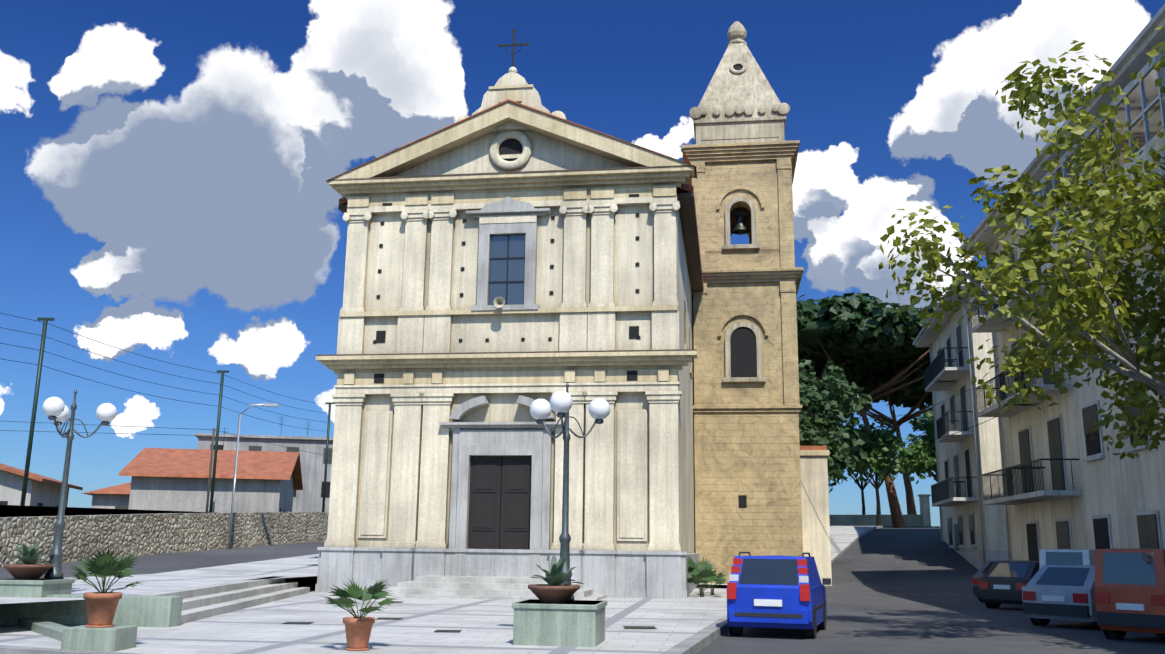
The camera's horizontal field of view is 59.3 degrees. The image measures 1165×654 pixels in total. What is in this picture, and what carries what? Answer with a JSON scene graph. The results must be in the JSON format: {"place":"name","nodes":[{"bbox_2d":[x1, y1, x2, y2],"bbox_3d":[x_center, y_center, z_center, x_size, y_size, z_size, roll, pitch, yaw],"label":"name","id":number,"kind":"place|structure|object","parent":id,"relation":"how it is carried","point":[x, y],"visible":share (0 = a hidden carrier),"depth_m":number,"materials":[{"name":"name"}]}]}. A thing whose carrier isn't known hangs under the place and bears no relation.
{"place":"outdoors","nodes":[
{"label":"outdoors","id":0,"kind":"place"},
{"bbox_2d":[0,505,217,515],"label":"ground","id":1,"kind":"structure","parent":0,"point":[71,511],"depth_m":50.88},
{"bbox_2d":[0,463,82,516],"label":"house","id":2,"kind":"structure","parent":1,"relation":"on","point":[43,490],"depth_m":61.47,"materials":[{"name":"paint"}]},
{"bbox_2d":[82,482,130,508],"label":"house","id":3,"kind":"structure","parent":1,"relation":"on","point":[115,497],"depth_m":79.36,"materials":[{"name":"paint"}]},
{"bbox_2d":[0,313,333,548],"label":"utility poles","id":4,"kind":"object","parent":1,"relation":"on","point":[34,411],"visible":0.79,"depth_m":51.68,"materials":[{"name":"dark green painted metal"},{"name":"dark iron"},{"name":"aluminium"}]},
{"bbox_2d":[119,448,302,512],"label":"house","id":5,"kind":"structure","parent":1,"relation":"on","point":[166,479],"depth_m":72.54,"materials":[{"name":"paint"}]},
{"bbox_2d":[194,433,332,511],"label":"building","id":6,"kind":"structure","parent":1,"relation":"on","point":[308,497],"depth_m":91.55,"materials":[{"name":"white paint"}]},
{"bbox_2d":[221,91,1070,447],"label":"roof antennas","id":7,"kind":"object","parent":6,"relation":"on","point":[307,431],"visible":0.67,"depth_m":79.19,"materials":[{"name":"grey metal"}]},
{"bbox_2d":[0,542,325,625],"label":"raised terrace","id":8,"kind":"structure","parent":0,"point":[209,583],"depth_m":29.40,"materials":[{"name":"concrete"}]},
{"bbox_2d":[0,512,328,567],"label":"rubble stone wall","id":9,"kind":"structure","parent":8,"relation":"on","point":[123,535],"depth_m":45.03,"materials":[{"name":"grey stone"}]},
{"bbox_2d":[0,576,728,653],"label":"piazza pavement","id":10,"kind":"structure","parent":0,"point":[694,622],"depth_m":18.18,"materials":[{"name":"stone"}]},
{"bbox_2d":[0,578,74,617],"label":"planter","id":11,"kind":"object","parent":10,"relation":"on","point":[32,588],"visible":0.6,"depth_m":18.42,"materials":[{"name":"green concrete"}]},
{"bbox_2d":[3,540,52,579],"bbox_3d":[-10.231,4.296,18.928,0.817,0.716,0.815,7,-14,-27],"label":"potted plant","id":12,"kind":"object","parent":11,"relation":"on","point":[29,569],"visible":1,"depth_m":18.77,"materials":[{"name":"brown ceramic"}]},
{"bbox_2d":[43,389,116,578],"bbox_3d":[-9.871,2.951,19.531,1.384,3.608,1.332,1,-12,-1],"label":"street lamp","id":13,"kind":"object","parent":11,"relation":"on","point":[56,410],"visible":1,"depth_m":19.52,"materials":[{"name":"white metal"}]},
{"bbox_2d":[17,594,182,651],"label":"green marble borders","id":14,"kind":"object","parent":10,"relation":"on","point":[133,613],"visible":0.67,"depth_m":18.22,"materials":[{"name":"green stone"}]},
{"bbox_2d":[66,548,142,627],"bbox_3d":[-6.828,3.716,14.670,1.087,1.103,1.034,1,-12,-1],"label":"potted plant","id":15,"kind":"object","parent":14,"relation":"on","point":[101,606],"visible":1,"depth_m":14.46,"materials":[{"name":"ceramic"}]},
{"bbox_2d":[320,578,399,650],"bbox_3d":[-3.236,4.148,14.829,1.134,1.013,1.333,1,-12,-1],"label":"potted plant","id":16,"kind":"object","parent":10,"relation":"on","point":[358,629],"visible":1,"depth_m":14.68,"materials":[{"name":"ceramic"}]},
{"bbox_2d":[282,601,656,631],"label":"piazza manhole covers","id":17,"kind":"object","parent":10,"relation":"on","point":[631,627],"visible":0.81,"depth_m":19.40,"materials":[{"name":"grey metal"}]},
{"bbox_2d":[512,599,606,646],"bbox_3d":[-0.347,4.733,16.330,1.340,0.670,1.340,-1,-12,8],"label":"planter","id":18,"kind":"object","parent":10,"relation":"on","point":[574,623],"visible":0.83,"depth_m":15.72,"materials":[{"name":"green stone"}]},
{"bbox_2d":[528,555,583,602],"bbox_3d":[-0.408,3.984,16.203,0.910,0.739,0.824,1,-12,-1],"label":"potted plant","id":19,"kind":"object","parent":18,"relation":"on","point":[554,590],"visible":1,"depth_m":16.01,"materials":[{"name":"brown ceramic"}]},
{"bbox_2d":[530,382,609,601],"bbox_3d":[-0.224,2.675,16.927,1.384,3.608,1.332,1,-12,-1],"label":"street lamp","id":20,"kind":"object","parent":18,"relation":"on","point":[560,403],"visible":0.98,"depth_m":17.04,"materials":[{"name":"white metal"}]},
{"bbox_2d":[691,567,718,592],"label":"cycas","id":21,"kind":"object","parent":10,"relation":"on","point":[700,578],"visible":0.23,"depth_m":35.01,"materials":[{"name":"green plant"}]},
{"bbox_2d":[687,555,726,596],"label":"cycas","id":22,"kind":"object","parent":10,"relation":"on","point":[707,573],"visible":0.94,"depth_m":32.57,"materials":[{"name":"green plant"}]},
{"bbox_2d":[698,572,727,594],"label":"cycas","id":23,"kind":"object","parent":10,"relation":"on","point":[712,590],"visible":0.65,"depth_m":33.63,"materials":[{"name":"green plant"}]},
{"bbox_2d":[0,0,1164,525],"label":"sky","id":24,"kind":"structure","parent":0,"point":[166,195],"materials":[{"name":"blue"}]},
{"bbox_2d":[696,526,882,587],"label":"sidewalk","id":25,"kind":"structure","parent":0,"point":[843,539],"depth_m":61.76,"materials":[{"name":"grey concrete"}]},
{"bbox_2d":[799,373,863,446],"bbox_3d":[11.611,7.543,58.723,7.492,10.105,8.105,1,-12,-1],"label":"tree","id":26,"kind":"object","parent":25,"relation":"on","point":[822,403],"visible":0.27,"depth_m":57.00,"materials":[{"name":"green plant"}]},
{"bbox_2d":[799,402,867,492],"bbox_3d":[9.976,7.485,49.935,7.031,8.086,6.084,9,-15,-33],"label":"tree","id":27,"kind":"object","parent":25,"relation":"on","point":[838,462],"visible":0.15,"depth_m":49.22,"materials":[{"name":"green plant"}]},
{"bbox_2d":[798,359,872,437],"bbox_3d":[14.043,7.406,65.783,8.624,11.399,7.312,-4,-13,23],"label":"tree","id":28,"kind":"object","parent":25,"relation":"on","point":[833,376],"visible":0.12,"depth_m":64.83,"materials":[{"name":"green plant"}]},
{"bbox_2d":[834,431,855,454],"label":"tree","id":29,"kind":"object","parent":25,"relation":"on","point":[848,439],"visible":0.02,"depth_m":72.88,"materials":[{"name":"green plant"}]},
{"bbox_2d":[800,446,831,585],"bbox_3d":[8.905,9.353,51.799,6.100,8.000,12.100,-1,-12,8],"label":"church annex","id":30,"kind":"object","parent":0,"point":[815,504],"visible":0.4,"depth_m":45.72,"materials":[{"name":"beige paint"}]},
{"bbox_2d":[829,494,930,525],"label":"park wall","id":31,"kind":"structure","parent":0,"point":[923,518],"depth_m":80.94,"materials":[{"name":"paint"}]},
{"bbox_2d":[883,526,939,527],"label":"park ground","id":32,"kind":"structure","parent":0,"point":[914,526],"depth_m":79.49,"materials":[{"name":"stone"}]},
{"bbox_2d":[803,359,932,514],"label":"stone pine","id":33,"kind":"object","parent":32,"relation":"on","point":[915,396],"visible":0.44,"depth_m":85.28,"materials":[{"name":"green plant"}]},
{"bbox_2d":[843,415,908,514],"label":"tree","id":34,"kind":"object","parent":32,"relation":"on","point":[861,486],"visible":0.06,"depth_m":89.47,"materials":[{"name":"green plant"}]},
{"bbox_2d":[909,407,933,446],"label":"tree","id":35,"kind":"object","parent":32,"relation":"on","point":[915,423],"visible":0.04,"depth_m":95.92,"materials":[{"name":"green plant"}]},
{"bbox_2d":[905,417,934,472],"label":"tree","id":36,"kind":"object","parent":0,"point":[925,437],"visible":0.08,"depth_m":78.16,"materials":[{"name":"green plant"}]},
{"bbox_2d":[697,528,1164,653],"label":"street","id":37,"kind":"structure","parent":0,"point":[899,591],"depth_m":24.62,"materials":[{"name":"grey asphalt"}]},
{"bbox_2d":[727,552,830,637],"bbox_3d":[4.012,5.418,20.841,1.940,1.630,3.625,-3,-13,17],"label":"blue car","id":38,"kind":"object","parent":37,"relation":"on","point":[777,591],"visible":1,"depth_m":19.32,"materials":[{"name":"paint"}]},
{"bbox_2d":[796,294,896,384],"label":"stone pine","id":39,"kind":"object","parent":37,"relation":"on","point":[806,309],"depth_m":72.08,"materials":[{"name":"green plant"}]},
{"bbox_2d":[796,292,938,527],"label":"stone pine","id":40,"kind":"object","parent":37,"relation":"on","point":[863,323],"visible":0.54,"depth_m":71.37,"materials":[{"name":"green plant"}]},
{"bbox_2d":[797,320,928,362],"bbox_3d":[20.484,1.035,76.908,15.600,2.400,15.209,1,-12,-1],"label":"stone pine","id":41,"kind":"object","parent":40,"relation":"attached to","point":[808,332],"visible":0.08,"depth_m":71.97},
{"bbox_2d":[839,421,931,525],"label":"tree","id":42,"kind":"object","parent":37,"relation":"on","point":[878,460],"visible":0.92,"depth_m":71.74,"materials":[{"name":"green plant"}]},
{"bbox_2d":[903,434,937,483],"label":"tree","id":43,"kind":"object","parent":37,"relation":"on","point":[919,470],"visible":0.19,"depth_m":73.72,"materials":[{"name":"green plant"}]},
{"bbox_2d":[913,281,1007,569],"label":"apartment","id":44,"kind":"structure","parent":37,"relation":"on","point":[973,529],"depth_m":51.30,"materials":[{"name":"paint"}]},
{"bbox_2d":[972,560,1028,601],"bbox_3d":[14.916,8.608,34.560,3.765,1.425,1.950,9,-15,-35],"label":"car","id":45,"kind":"object","parent":37,"relation":"on","point":[984,569],"visible":0.04,"depth_m":34.13,"materials":[{"name":"paint"}]},
{"bbox_2d":[979,561,1039,607],"bbox_3d":[13.689,7.791,30.830,3.765,1.425,1.950,9,-15,-35],"label":"car","id":46,"kind":"object","parent":37,"relation":"on","point":[1002,582],"visible":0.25,"depth_m":29.91,"materials":[{"name":"grey paint"}]},
{"bbox_2d":[879,26,1164,459],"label":"plane tree","id":47,"kind":"object","parent":37,"relation":"on","point":[1094,319],"visible":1,"depth_m":19.90,"materials":[{"name":"green plant"}]},
{"bbox_2d":[1022,565,1102,629],"bbox_3d":[11.957,6.263,23.799,3.765,1.415,1.950,9,-15,-35],"label":"car","id":48,"kind":"object","parent":37,"relation":"on","point":[1060,592],"visible":0.58,"depth_m":22.82,"materials":[{"name":"paint"}]},
{"bbox_2d":[1039,549,1094,568],"bbox_3d":[13.437,6.720,26.721,3.285,1.785,1.760,9,-15,-35],"label":"white van","id":49,"kind":"object","parent":37,"relation":"on","point":[1067,556],"visible":0.02,"depth_m":25.94,"materials":[{"name":"paint"}]},
{"bbox_2d":[1094,548,1164,639],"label":"red van","id":50,"kind":"object","parent":37,"relation":"on","point":[1129,585],"visible":1,"depth_m":19.43,"materials":[{"name":"orange paint"}]},
{"label":"ground","id":51,"kind":"structure","parent":0,"visible":0},
{"bbox_2d":[315,29,703,600],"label":"church","id":52,"kind":"structure","parent":51,"relation":"on","point":[515,248],"depth_m":33.47,"materials":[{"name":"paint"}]},
{"bbox_2d":[799,387,997,445],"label":"overhead cables","id":53,"kind":"object","parent":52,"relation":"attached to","point":[895,416],"visible":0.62,"depth_m":44.28,"materials":[{"name":"grey metal"}]},
{"bbox_2d":[682,21,803,583],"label":"bell tower","id":54,"kind":"structure","parent":51,"relation":"on","point":[741,154],"depth_m":46.34,"materials":[{"name":"stone"}]},
{"bbox_2d":[957,4,1164,560],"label":"apartment","id":55,"kind":"structure","parent":51,"relation":"on","point":[1067,482],"depth_m":31.48,"materials":[{"name":"concrete"}]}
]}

